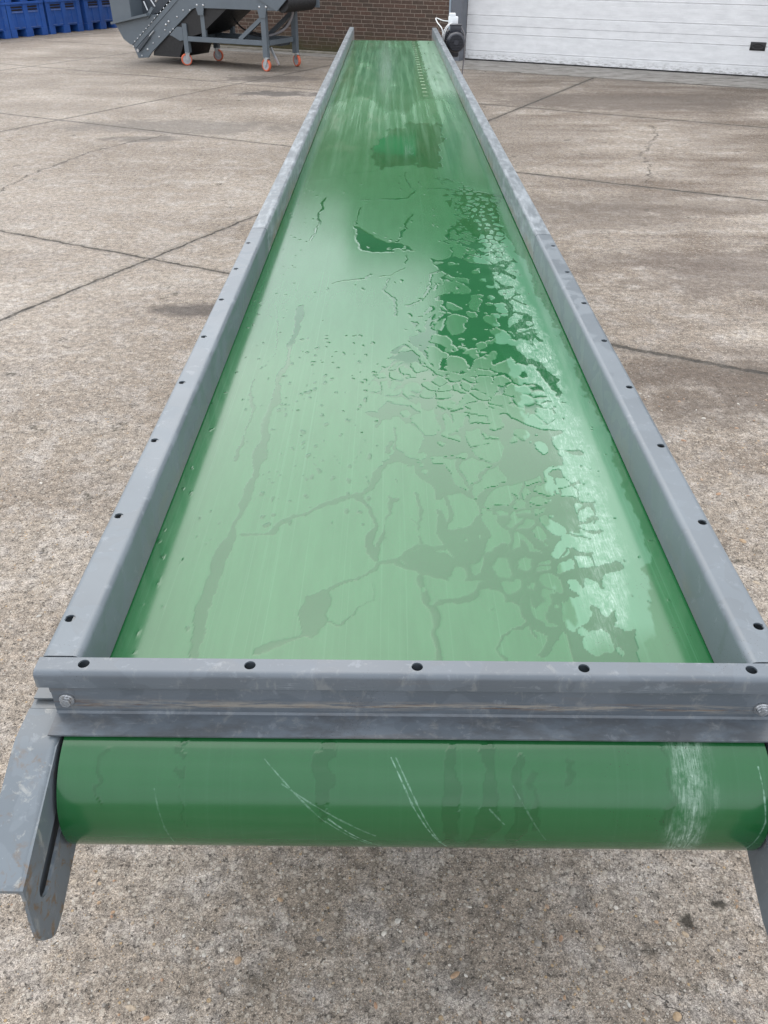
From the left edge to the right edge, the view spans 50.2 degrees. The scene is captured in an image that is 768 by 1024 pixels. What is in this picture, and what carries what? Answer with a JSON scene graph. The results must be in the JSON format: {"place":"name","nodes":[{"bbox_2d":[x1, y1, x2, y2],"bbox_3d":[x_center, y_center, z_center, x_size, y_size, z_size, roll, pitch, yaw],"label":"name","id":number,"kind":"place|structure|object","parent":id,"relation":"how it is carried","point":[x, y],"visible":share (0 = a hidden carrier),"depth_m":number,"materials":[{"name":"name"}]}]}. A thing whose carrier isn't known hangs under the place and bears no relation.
{"place":"outdoors","nodes":[
{"label":"outdoors","id":0,"kind":"place"},
{"bbox_2d":[0,14,767,1023],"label":"ground","id":1,"kind":"structure","parent":0,"point":[134,190],"depth_m":3.63,"materials":[{"name":"concrete"}]},
{"bbox_2d":[0,3,11,38],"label":"pallet box","id":2,"kind":"object","parent":1,"relation":"on","point":[5,32],"visible":1,"depth_m":17.68,"materials":[{"name":"blue plastic"}]},
{"bbox_2d":[4,0,48,37],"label":"pallet box","id":3,"kind":"object","parent":1,"relation":"on","point":[27,18],"visible":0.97,"depth_m":18.13,"materials":[{"name":"blue plastic"}]},
{"bbox_2d":[4,0,37,1],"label":"pallet box","id":4,"kind":"object","parent":3,"relation":"on","point":[16,0],"visible":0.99,"depth_m":17.87,"materials":[{"name":"blue plastic"}]},
{"bbox_2d":[42,0,83,33],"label":"pallet box","id":5,"kind":"object","parent":1,"relation":"on","point":[63,16],"visible":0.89,"depth_m":18.92,"materials":[{"name":"blue plastic"}]},
{"bbox_2d":[79,0,116,30],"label":"pallet box","id":6,"kind":"object","parent":1,"relation":"on","point":[96,14],"visible":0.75,"depth_m":19.69,"materials":[{"name":"blue plastic"}]},
{"bbox_2d":[109,0,319,71],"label":"inclined conveyor machine","id":7,"kind":"object","parent":1,"relation":"on","point":[184,30],"visible":1,"depth_m":13.87,"materials":[{"name":"grey paint"}]},
{"bbox_2d":[210,47,335,57],"bbox_3d":[-2.066,-8.901,15.921,6.750,0.058,0.390,16,38,21],"label":"gutter","id":8,"kind":"object","parent":1,"relation":"on","point":[277,52],"visible":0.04,"depth_m":15.89,"materials":[{"name":"concrete"}]},
{"bbox_2d":[211,44,336,54],"bbox_3d":[-1.926,-9.075,16.155,6.750,0.080,0.196,16,38,21],"label":"kerb strip","id":9,"kind":"object","parent":1,"relation":"on","point":[278,49],"visible":0.06,"depth_m":16.13,"materials":[{"name":"concrete"}]},
{"bbox_2d":[0,13,767,940],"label":"belt conveyor","id":10,"kind":"object","parent":1,"relation":"on","point":[408,537],"visible":1,"depth_m":1.52,"materials":[{"name":"green rubber"}]},
{"bbox_2d":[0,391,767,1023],"bbox_3d":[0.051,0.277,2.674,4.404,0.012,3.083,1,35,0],"label":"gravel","id":11,"kind":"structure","parent":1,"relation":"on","point":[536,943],"depth_m":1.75,"materials":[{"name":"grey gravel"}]},
{"bbox_2d":[455,60,767,88],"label":"threshold","id":12,"kind":"object","parent":1,"relation":"on","point":[678,77],"visible":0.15,"depth_m":13.55,"materials":[{"name":"concrete"}]},
{"bbox_2d":[212,0,767,77],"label":"warehouse","id":13,"kind":"structure","parent":0,"point":[722,37],"depth_m":14.16,"materials":[{"name":"brown brick"}]},
{"bbox_2d":[465,0,767,77],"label":"sectional door","id":14,"kind":"structure","parent":13,"relation":"in","point":[714,37],"depth_m":13.82,"materials":[{"name":"white metal"}]}
]}

